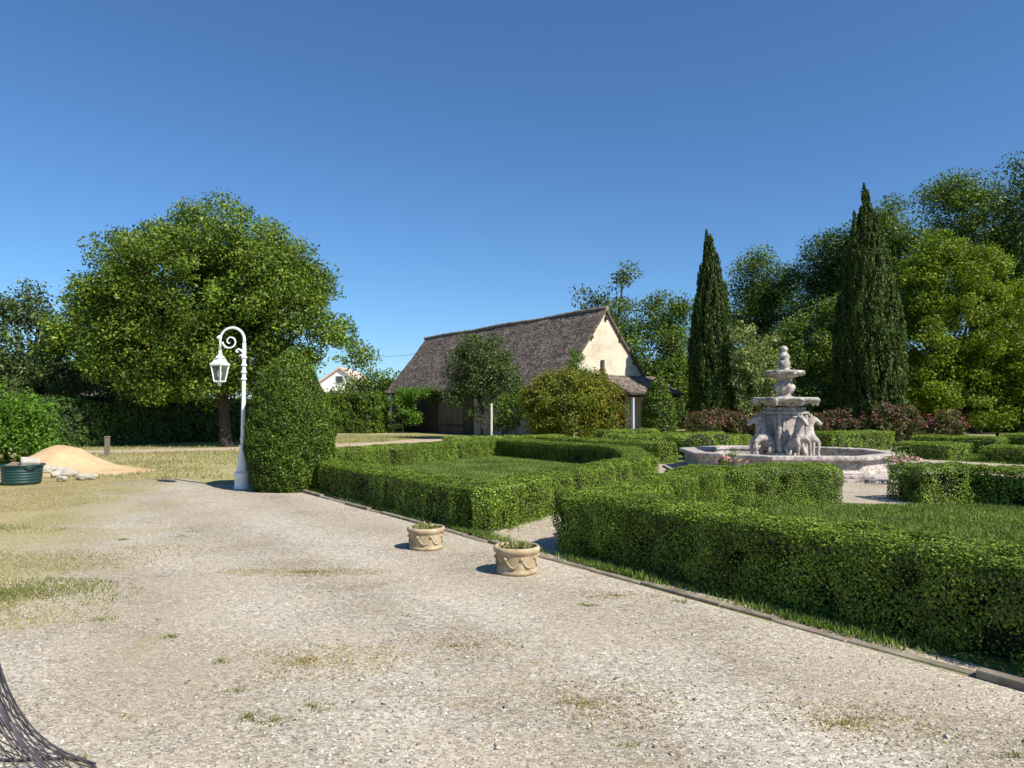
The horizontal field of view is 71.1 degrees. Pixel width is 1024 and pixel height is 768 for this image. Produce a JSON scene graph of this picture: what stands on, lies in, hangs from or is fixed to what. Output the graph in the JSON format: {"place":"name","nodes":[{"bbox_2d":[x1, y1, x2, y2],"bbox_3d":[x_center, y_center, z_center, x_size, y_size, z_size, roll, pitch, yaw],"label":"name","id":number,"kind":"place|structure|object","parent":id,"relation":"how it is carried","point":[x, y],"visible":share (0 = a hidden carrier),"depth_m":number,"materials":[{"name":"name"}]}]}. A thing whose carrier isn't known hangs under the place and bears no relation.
{"place":"outdoors","nodes":[
{"label":"outdoors","id":0,"kind":"place"},
{"bbox_2d":[0,524,141,610],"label":"green grass","id":1,"kind":"structure","parent":0,"point":[19,590],"depth_m":6.35,"materials":[{"name":"green plant"}]},
{"bbox_2d":[13,438,457,453],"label":"sandy track","id":2,"kind":"structure","parent":0,"point":[338,445],"depth_m":29.43,"materials":[{"name":"beige sand"}]},
{"bbox_2d":[319,366,373,393],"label":"house","id":3,"kind":"structure","parent":0,"point":[332,377],"depth_m":86.06,"materials":[{"name":"paint"}]},
{"bbox_2d":[335,376,343,383],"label":"window","id":4,"kind":"structure","parent":3,"relation":"in","point":[337,377],"depth_m":85.98,"materials":[{"name":"white paint"}]},
{"bbox_2d":[329,455,603,524],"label":"lawn","id":5,"kind":"structure","parent":0,"point":[433,520],"depth_m":19.23,"materials":[{"name":"plant"}]},
{"bbox_2d":[315,438,660,530],"bbox_3d":[-0.463,1.901,17.434,9.595,0.645,13.722,-1,-2,33],"label":"box hedge","id":6,"kind":"object","parent":5,"relation":"on","point":[491,502],"visible":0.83,"depth_m":12.14,"materials":[{"name":"green plant"}]},
{"bbox_2d":[0,429,1016,678],"bbox_3d":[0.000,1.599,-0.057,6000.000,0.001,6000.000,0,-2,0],"label":"ground","id":7,"kind":"structure","parent":0,"point":[220,467],"depth_m":22.55,"materials":[{"name":"beige soil"}]},
{"bbox_2d":[0,291,40,393],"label":"slender tree","id":8,"kind":"object","parent":7,"relation":"on","point":[6,330],"visible":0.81,"depth_m":34.19,"materials":[{"name":"green plant"}]},
{"bbox_2d":[0,277,70,393],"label":"slender tree","id":9,"kind":"object","parent":7,"relation":"on","point":[27,301],"visible":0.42,"depth_m":35.89,"materials":[{"name":"green plant"}]},
{"bbox_2d":[43,465,56,472],"bbox_3d":[-11.278,2.101,17.427,0.457,0.274,0.345,0,-2,0],"label":"rubble stone","id":10,"kind":"object","parent":7,"relation":"on","point":[48,468],"visible":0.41,"depth_m":17.32,"materials":[{"name":"white stone"}]},
{"bbox_2d":[54,467,71,472],"bbox_3d":[-10.881,2.139,17.403,0.400,0.265,0.333,2,-3,-38],"label":"rubble stone","id":11,"kind":"object","parent":7,"relation":"on","point":[63,469],"visible":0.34,"depth_m":17.32,"materials":[{"name":"white stone"}]},
{"bbox_2d":[0,356,138,398],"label":"elder bush","id":12,"kind":"object","parent":7,"relation":"on","point":[48,382],"visible":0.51,"depth_m":33.31,"materials":[{"name":"green plant"}]},
{"bbox_2d":[26,291,121,390],"bbox_3d":[-20.472,-0.777,33.999,4.465,7.479,3.300,0,-2,0],"label":"young tree","id":13,"kind":"object","parent":7,"relation":"on","point":[54,331],"visible":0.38,"depth_m":33.36,"materials":[{"name":"green plant"}]},
{"bbox_2d":[0,445,154,476],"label":"sand heap","id":14,"kind":"object","parent":7,"relation":"on","point":[82,461],"visible":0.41,"depth_m":18.09,"materials":[{"name":"beige sand"}]},
{"bbox_2d":[104,436,110,455],"bbox_3d":[-14.084,2.169,24.939,0.190,0.705,0.170,1,-2,-23],"label":"wooden post","id":15,"kind":"object","parent":7,"relation":"on","point":[107,446],"visible":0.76,"depth_m":24.88,"materials":[{"name":"grey wood"}]},
{"bbox_2d":[0,394,252,449],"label":"tall hedge","id":16,"kind":"object","parent":7,"relation":"on","point":[86,421],"visible":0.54,"depth_m":32.16,"materials":[{"name":"green plant"}]},
{"bbox_2d":[55,187,384,446],"bbox_3d":[-12.574,-2.768,31.238,14.038,11.263,8.352,0,-2,0],"label":"walnut tree","id":17,"kind":"object","parent":7,"relation":"on","point":[163,334],"visible":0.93,"depth_m":29.60,"materials":[{"name":"green plant"}]},
{"bbox_2d":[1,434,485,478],"bbox_3d":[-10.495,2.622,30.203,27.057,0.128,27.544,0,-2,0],"label":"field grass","id":18,"kind":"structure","parent":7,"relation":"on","point":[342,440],"depth_m":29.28,"materials":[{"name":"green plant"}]},
{"bbox_2d":[0,434,515,478],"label":"dry grass","id":19,"kind":"structure","parent":7,"relation":"on","point":[210,455],"depth_m":22.72,"materials":[{"name":"plant"}]},
{"bbox_2d":[326,392,391,432],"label":"tall hedge","id":20,"kind":"object","parent":7,"relation":"on","point":[353,412],"visible":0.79,"depth_m":48.48,"materials":[{"name":"green plant"}]},
{"bbox_2d":[324,367,400,414],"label":"beech bush","id":21,"kind":"object","parent":7,"relation":"on","point":[380,383],"visible":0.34,"depth_m":57.24,"materials":[{"name":"green plant"}]},
{"bbox_2d":[363,388,412,431],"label":"green shrub","id":22,"kind":"object","parent":7,"relation":"on","point":[396,428],"visible":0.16,"depth_m":51.78,"materials":[{"name":"green plant"}]},
{"bbox_2d":[436,330,529,435],"bbox_3d":[-1.502,0.068,38.556,5.015,6.115,4.028,0,-2,0],"label":"garden tree","id":23,"kind":"object","parent":7,"relation":"on","point":[474,352],"visible":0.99,"depth_m":37.87,"materials":[{"name":"green plant"}]},
{"bbox_2d":[490,404,492,434],"bbox_3d":[-1.016,1.970,35.552,0.100,2.000,0.100,1,-2,-17],"label":"tree stake","id":24,"kind":"object","parent":7,"relation":"on","point":[491,419],"visible":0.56,"depth_m":35.53,"materials":[{"name":"white wood"}]},
{"bbox_2d":[442,434,565,445],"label":"box hedge","id":25,"kind":"object","parent":7,"relation":"on","point":[448,438],"visible":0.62,"depth_m":29.18,"materials":[{"name":"green plant"}]},
{"bbox_2d":[484,384,527,434],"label":"green shrub","id":26,"kind":"object","parent":7,"relation":"on","point":[500,418],"visible":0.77,"depth_m":36.81,"materials":[{"name":"green plant"}]},
{"bbox_2d":[385,306,683,436],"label":"barn","id":27,"kind":"structure","parent":7,"relation":"on","point":[594,336],"depth_m":42.47,"materials":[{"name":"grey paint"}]},
{"bbox_2d":[392,384,443,432],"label":"climbing vine","id":28,"kind":"object","parent":27,"relation":"attached to","point":[404,395],"visible":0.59,"depth_m":48.62,"materials":[{"name":"green plant"}]},
{"bbox_2d":[438,395,450,432],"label":"door","id":29,"kind":"structure","parent":27,"relation":"in","point":[444,413],"depth_m":48.29,"materials":[{"name":"grey wood"}]},
{"bbox_2d":[450,394,462,433],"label":"door","id":30,"kind":"structure","parent":27,"relation":"in","point":[456,422],"depth_m":46.85,"materials":[{"name":"grey wood"}]},
{"bbox_2d":[608,396,624,433],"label":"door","id":31,"kind":"structure","parent":27,"relation":"in","point":[623,397],"depth_m":40.42,"materials":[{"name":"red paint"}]},
{"bbox_2d":[516,365,631,441],"bbox_3d":[2.820,1.084,34.488,4.643,4.042,4.700,2,-3,-42],"label":"climbing bush","id":32,"kind":"object","parent":7,"relation":"on","point":[570,409],"visible":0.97,"depth_m":33.74,"materials":[{"name":"green plant"}]},
{"bbox_2d":[559,348,610,436],"bbox_3d":[3.766,0.594,36.483,2.817,4.917,1.645,0,-2,0],"label":"ivy","id":33,"kind":"object","parent":7,"relation":"on","point":[573,356],"visible":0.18,"depth_m":36.46,"materials":[{"name":"green plant"}]},
{"bbox_2d":[569,259,643,327],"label":"pine tree","id":34,"kind":"object","parent":7,"relation":"on","point":[621,280],"visible":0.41,"depth_m":60.08,"materials":[{"name":"green plant"}]},
{"bbox_2d":[603,288,694,422],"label":"ash tree","id":35,"kind":"object","parent":7,"relation":"on","point":[672,340],"visible":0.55,"depth_m":49.07,"materials":[{"name":"green plant"}]},
{"bbox_2d":[640,375,676,435],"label":"yew topiary","id":36,"kind":"object","parent":7,"relation":"on","point":[658,410],"visible":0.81,"depth_m":34.95,"materials":[{"name":"green plant"}]},
{"bbox_2d":[298,490,1023,691],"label":"kerb","id":37,"kind":"structure","parent":7,"relation":"on","point":[1000,678],"depth_m":5.46,"materials":[{"name":"grey concrete"}]},
{"bbox_2d":[682,406,726,434],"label":"rose bush","id":38,"kind":"object","parent":7,"relation":"on","point":[705,422],"visible":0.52,"depth_m":32.72,"materials":[{"name":"green plant"}]},
{"bbox_2d":[686,228,736,430],"bbox_3d":[10.595,-2.574,38.111,2.619,11.634,2.592,0,-2,0],"label":"cypress","id":39,"kind":"object","parent":7,"relation":"on","point":[707,344],"visible":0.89,"depth_m":37.45,"materials":[{"name":"green plant"}]},
{"bbox_2d":[699,406,739,430],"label":"rose bush","id":40,"kind":"object","parent":7,"relation":"on","point":[721,417],"visible":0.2,"depth_m":34.88,"materials":[{"name":"green plant"}]},
{"bbox_2d":[717,409,751,438],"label":"rose bush","id":41,"kind":"object","parent":7,"relation":"on","point":[734,421],"visible":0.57,"depth_m":33.29,"materials":[{"name":"green plant"}]},
{"bbox_2d":[723,318,766,437],"bbox_3d":[11.971,-0.164,36.894,2.400,6.462,2.529,-1,-3,35],"label":"variegated shrub","id":42,"kind":"object","parent":7,"relation":"on","point":[742,365],"visible":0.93,"depth_m":36.57,"materials":[{"name":"green plant"}]},
{"bbox_2d":[734,394,764,434],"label":"laurel shrub","id":43,"kind":"object","parent":7,"relation":"on","point":[745,413],"visible":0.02,"depth_m":43.31,"materials":[{"name":"green plant"}]},
{"bbox_2d":[731,370,777,433],"bbox_3d":[12.602,1.137,37.041,2.666,3.872,2.634,0,-2,0],"label":"variegated shrub","id":44,"kind":"object","parent":7,"relation":"on","point":[746,406],"visible":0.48,"depth_m":36.62,"materials":[{"name":"green plant"}]},
{"bbox_2d":[748,408,763,442],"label":"rose bush","id":45,"kind":"object","parent":7,"relation":"on","point":[753,427],"visible":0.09,"depth_m":33.02,"materials":[{"name":"green plant"}]},
{"bbox_2d":[725,241,803,347],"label":"poplar tree","id":46,"kind":"object","parent":7,"relation":"on","point":[754,307],"visible":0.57,"depth_m":61.16,"materials":[{"name":"green plant"}]},
{"bbox_2d":[748,332,796,396],"bbox_3d":[13.411,0.195,37.081,2.477,5.757,2.937,-1,-2,26],"label":"variegated shrub","id":47,"kind":"object","parent":7,"relation":"on","point":[772,357],"visible":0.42,"depth_m":36.61,"materials":[{"name":"green plant"}]},
{"bbox_2d":[735,333,832,409],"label":"hazel tree","id":48,"kind":"object","parent":7,"relation":"on","point":[770,359],"visible":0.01,"depth_m":49.26,"materials":[{"name":"green plant"}]},
{"bbox_2d":[750,293,839,396],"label":"hornbeam tree","id":49,"kind":"object","parent":7,"relation":"on","point":[813,357],"visible":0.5,"depth_m":45.46,"materials":[{"name":"green plant"}]},
{"bbox_2d":[749,223,849,353],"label":"oak tree","id":50,"kind":"object","parent":7,"relation":"on","point":[813,285],"visible":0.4,"depth_m":57.06,"materials":[{"name":"green plant"}]},
{"bbox_2d":[791,375,842,430],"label":"laurel shrub","id":51,"kind":"object","parent":7,"relation":"on","point":[811,389],"visible":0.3,"depth_m":42.16,"materials":[{"name":"green plant"}]},
{"bbox_2d":[810,411,830,434],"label":"rose bush","id":52,"kind":"object","parent":7,"relation":"on","point":[819,428],"visible":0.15,"depth_m":32.93,"materials":[{"name":"green plant"}]},
{"bbox_2d":[816,404,859,435],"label":"rose bush","id":53,"kind":"object","parent":7,"relation":"on","point":[834,420],"visible":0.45,"depth_m":33.19,"materials":[{"name":"green plant"}]},
{"bbox_2d":[655,358,1023,432],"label":"tall hedge","id":54,"kind":"object","parent":7,"relation":"on","point":[680,425],"visible":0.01,"depth_m":57.83,"materials":[{"name":"green plant"}]},
{"bbox_2d":[831,182,910,429],"bbox_3d":[18.008,-3.525,36.135,3.582,13.521,3.640,0,-2,0],"label":"cypress","id":55,"kind":"object","parent":7,"relation":"on","point":[869,346],"visible":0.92,"depth_m":35.16,"materials":[{"name":"green plant"}]},
{"bbox_2d":[829,192,948,343],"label":"oak tree","id":56,"kind":"object","parent":7,"relation":"on","point":[899,237],"visible":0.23,"depth_m":53.11,"materials":[{"name":"green plant"}]},
{"bbox_2d":[879,400,927,441],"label":"rose bush","id":57,"kind":"object","parent":7,"relation":"on","point":[900,405],"visible":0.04,"depth_m":33.56,"materials":[{"name":"green plant"}]},
{"bbox_2d":[893,402,935,440],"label":"rose bush","id":58,"kind":"object","parent":7,"relation":"on","point":[911,428],"visible":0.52,"depth_m":31.65,"materials":[{"name":"green plant"}]},
{"bbox_2d":[924,405,970,439],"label":"rose bush","id":59,"kind":"object","parent":7,"relation":"on","point":[944,418],"visible":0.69,"depth_m":31.67,"materials":[{"name":"green plant"}]},
{"bbox_2d":[908,394,986,432],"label":"laurel shrub","id":60,"kind":"object","parent":7,"relation":"on","point":[928,425],"visible":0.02,"depth_m":40.31,"materials":[{"name":"green plant"}]},
{"bbox_2d":[892,224,1023,432],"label":"maple tree","id":61,"kind":"object","parent":7,"relation":"on","point":[974,363],"visible":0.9,"depth_m":38.03,"materials":[{"name":"green plant"}]},
{"bbox_2d":[902,166,1023,433],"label":"locust tree","id":62,"kind":"object","parent":7,"relation":"on","point":[969,198],"visible":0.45,"depth_m":47.34,"materials":[{"name":"green plant"}]},
{"bbox_2d":[934,359,1023,435],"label":"laurel shrub","id":63,"kind":"object","parent":7,"relation":"on","point":[997,433],"visible":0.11,"depth_m":38.14,"materials":[{"name":"green plant"}]},
{"bbox_2d":[973,150,1023,308],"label":"locust tree","id":64,"kind":"object","parent":7,"relation":"on","point":[1021,198],"visible":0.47,"depth_m":46.47,"materials":[{"name":"green plant"}]},
{"bbox_2d":[999,384,1023,436],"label":"laurel shrub","id":65,"kind":"object","parent":7,"relation":"on","point":[1020,419],"visible":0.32,"depth_m":37.95,"materials":[{"name":"green plant"}]},
{"bbox_2d":[1000,432,1023,449],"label":"box hedge","id":66,"kind":"object","parent":7,"relation":"on","point":[1013,440],"visible":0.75,"depth_m":27.39,"materials":[{"name":"green plant"}]},
{"bbox_2d":[0,477,1023,767],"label":"gravel yard","id":67,"kind":"structure","parent":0,"point":[298,515],"depth_m":4.53,"materials":[{"name":"beige gravel"}]},
{"bbox_2d":[0,463,45,485],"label":"plastic tub","id":68,"kind":"object","parent":67,"relation":"on","point":[17,475],"visible":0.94,"depth_m":15.04,"materials":[{"name":"teal plastic"}]},
{"bbox_2d":[20,457,40,464],"bbox_3d":[-10.319,1.709,15.349,0.417,0.220,0.377,15,12,-11],"label":"building block","id":69,"kind":"object","parent":68,"relation":"in","point":[29,460],"depth_m":15.27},
{"bbox_2d":[0,378,64,463],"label":"leafy shrub","id":70,"kind":"object","parent":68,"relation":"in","point":[31,423],"visible":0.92,"depth_m":20.15,"materials":[{"name":"green plant"}]},
{"bbox_2d":[0,663,96,767],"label":"plant netting","id":71,"kind":"object","parent":67,"relation":"on","point":[58,752],"visible":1,"depth_m":2.85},
{"bbox_2d":[50,470,62,477],"bbox_3d":[-10.728,2.122,16.878,0.252,0.198,0.366,1,-2,-19],"label":"rubble stone","id":72,"kind":"object","parent":67,"relation":"on","point":[58,473],"visible":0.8,"depth_m":16.77,"materials":[{"name":"white stone"}]},
{"bbox_2d":[56,476,68,481],"bbox_3d":[-9.984,2.112,15.943,0.270,0.150,0.222,-1,-2,33],"label":"rubble stone","id":73,"kind":"object","parent":67,"relation":"on","point":[62,478],"visible":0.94,"depth_m":15.87,"materials":[{"name":"beige stone"}]},
{"bbox_2d":[62,470,79,476],"bbox_3d":[-10.473,2.139,17.041,0.307,0.192,0.400,-1,-2,15],"label":"rubble stone","id":74,"kind":"object","parent":67,"relation":"on","point":[71,473],"visible":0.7,"depth_m":16.94,"materials":[{"name":"white stone"}]},
{"bbox_2d":[77,473,95,479],"bbox_3d":[-9.637,2.115,16.239,0.369,0.184,0.251,2,-3,-42],"label":"rubble stone","id":75,"kind":"object","parent":67,"relation":"on","point":[86,476],"visible":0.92,"depth_m":16.15,"materials":[{"name":"beige stone"}]},
{"bbox_2d":[0,466,225,717],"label":"dry grass","id":76,"kind":"structure","parent":67,"relation":"on","point":[42,558],"depth_m":7.83,"materials":[{"name":"plant"}]},
{"bbox_2d":[210,326,250,489],"bbox_3d":[-5.698,0.483,14.542,0.829,3.312,0.347,0,-2,0],"label":"street lamp","id":77,"kind":"object","parent":67,"relation":"on","point":[219,364],"visible":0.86,"depth_m":14.50,"materials":[{"name":"white metal"}]},
{"bbox_2d":[242,345,337,492],"bbox_3d":[-4.459,0.717,14.414,1.793,3.011,1.812,0,-2,0],"label":"yew topiary","id":78,"kind":"object","parent":67,"relation":"on","point":[290,431],"visible":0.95,"depth_m":13.83,"materials":[{"name":"green plant"}]},
{"bbox_2d":[407,521,444,550],"bbox_3d":[-0.991,1.742,8.263,0.439,0.299,0.439,1,-2,-23],"label":"flower pot","id":79,"kind":"object","parent":67,"relation":"on","point":[424,536],"visible":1,"depth_m":8.11,"materials":[{"name":"stone"}]},
{"bbox_2d":[493,539,539,576],"bbox_3d":[0.047,1.693,7.044,0.463,0.312,0.463,-1,-2,33],"label":"flower pot","id":80,"kind":"object","parent":67,"relation":"on","point":[517,558],"visible":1,"depth_m":6.88,"materials":[{"name":"stone"}]},
{"bbox_2d":[61,530,1023,762],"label":"weed tufts","id":81,"kind":"object","parent":67,"relation":"on","point":[246,716],"visible":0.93,"depth_m":3.84,"materials":[{"name":"green plant"}]},
{"bbox_2d":[0,0,1023,398],"label":"sky","id":82,"kind":"structure","parent":0,"point":[461,165],"materials":[{"name":"blue"}]},
{"bbox_2d":[216,566,981,749],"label":"dry grass","id":83,"kind":"structure","parent":0,"point":[309,660],"depth_m":4.23,"materials":[{"name":"plant"}]},
{"bbox_2d":[659,455,684,463],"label":"lawn","id":84,"kind":"structure","parent":0,"point":[680,458],"depth_m":22.43,"materials":[{"name":"plant"}]},
{"bbox_2d":[529,435,678,462],"bbox_3d":[2.841,2.128,24.230,1.022,0.683,6.716,1,-3,-35],"label":"box hedge","id":85,"kind":"object","parent":84,"relation":"on","point":[662,452],"visible":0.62,"depth_m":22.31,"materials":[{"name":"green plant"}]},
{"bbox_2d":[608,431,725,446],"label":"box hedge","id":86,"kind":"object","parent":84,"relation":"on","point":[656,437],"visible":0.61,"depth_m":28.86,"materials":[{"name":"green plant"}]},
{"bbox_2d":[679,434,719,458],"bbox_3d":[6.027,2.023,22.955,1.337,0.862,1.372,0,-2,0],"label":"box ball","id":87,"kind":"object","parent":84,"relation":"on","point":[698,440],"visible":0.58,"depth_m":22.62,"materials":[{"name":"green plant"}]},
{"bbox_2d":[666,434,752,454],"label":"box hedge","id":88,"kind":"object","parent":84,"relation":"on","point":[741,440],"visible":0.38,"depth_m":26.85,"materials":[{"name":"green plant"}]},
{"bbox_2d":[709,434,737,444],"bbox_3d":[7.316,2.132,25.224,1.179,0.782,1.198,0,-2,0],"label":"box ball","id":89,"kind":"object","parent":84,"relation":"on","point":[722,439],"visible":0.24,"depth_m":24.85,"materials":[{"name":"green plant"}]},
{"bbox_2d":[324,446,1023,677],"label":"garden path","id":90,"kind":"structure","parent":0,"point":[542,534],"depth_m":9.39,"materials":[{"name":"beige gravel"}]},
{"bbox_2d":[470,509,561,533],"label":"path grass","id":91,"kind":"structure","parent":90,"relation":"on","point":[547,513],"depth_m":10.08,"materials":[{"name":"green plant"}]},
{"bbox_2d":[593,428,661,443],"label":"box hedge","id":92,"kind":"object","parent":90,"relation":"on","point":[622,431],"visible":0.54,"depth_m":30.95,"materials":[{"name":"green plant"}]},
{"bbox_2d":[309,488,1023,677],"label":"kerb grass","id":93,"kind":"structure","parent":90,"relation":"on","point":[790,614],"depth_m":5.97,"materials":[{"name":"green plant"}]},
{"bbox_2d":[716,449,748,475],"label":"flowering plant","id":94,"kind":"object","parent":90,"relation":"on","point":[726,459],"visible":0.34,"depth_m":13.98,"materials":[{"name":"pink plant"}]},
{"bbox_2d":[663,346,919,482],"bbox_3d":[7.105,0.642,18.681,6.168,3.291,6.168,1,-3,-35],"label":"fountain","id":95,"kind":"object","parent":90,"relation":"on","point":[784,425],"visible":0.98,"depth_m":18.25,"materials":[{"name":"stone"}]},
{"bbox_2d":[814,429,896,449],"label":"box hedge","id":96,"kind":"object","parent":90,"relation":"on","point":[864,438],"visible":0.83,"depth_m":27.50,"materials":[{"name":"green plant"}]},
{"bbox_2d":[856,398,908,443],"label":"rose bush","id":97,"kind":"object","parent":90,"relation":"on","point":[878,421],"visible":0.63,"depth_m":31.15,"materials":[{"name":"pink plant"}]},
{"bbox_2d":[883,448,921,480],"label":"flowering plant","id":98,"kind":"object","parent":90,"relation":"on","point":[911,457],"visible":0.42,"depth_m":15.19,"materials":[{"name":"pink plant"}]},
{"bbox_2d":[886,461,1023,505],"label":"box hedge","id":99,"kind":"object","parent":90,"relation":"on","point":[966,483],"visible":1,"depth_m":12.15,"materials":[{"name":"green plant"}]},
{"bbox_2d":[601,502,1023,675],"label":"lawn","id":100,"kind":"structure","parent":0,"point":[990,661],"depth_m":5.68,"materials":[{"name":"plant"}]},
{"bbox_2d":[549,461,1023,667],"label":"box hedge","id":101,"kind":"object","parent":100,"relation":"on","point":[924,586],"visible":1,"depth_m":5.88,"materials":[{"name":"green plant"}]},
{"bbox_2d":[712,501,1023,563],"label":"lawn grass","id":102,"kind":"structure","parent":0,"point":[927,509],"depth_m":10.55,"materials":[{"name":"green plant"}]},
{"label":"lawn","id":103,"kind":"structure","parent":0,"visible":0},
{"bbox_2d":[891,440,973,459],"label":"box hedge","id":104,"kind":"object","parent":103,"relation":"on","point":[946,450],"visible":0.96,"depth_m":23.14,"materials":[{"name":"green plant"}]},
{"bbox_2d":[908,434,1008,454],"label":"box hedge","id":105,"kind":"object","parent":103,"relation":"on","point":[984,440],"visible":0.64,"depth_m":25.50,"materials":[{"name":"green plant"}]},
{"bbox_2d":[922,450,1023,464],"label":"lawn grass","id":106,"kind":"structure","parent":103,"relation":"on","point":[975,457],"depth_m":22.29,"materials":[{"name":"green plant"}]},
{"bbox_2d":[977,443,1023,463],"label":"box hedge","id":107,"kind":"object","parent":103,"relation":"on","point":[1009,456],"visible":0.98,"depth_m":21.48,"materials":[{"name":"green plant"}]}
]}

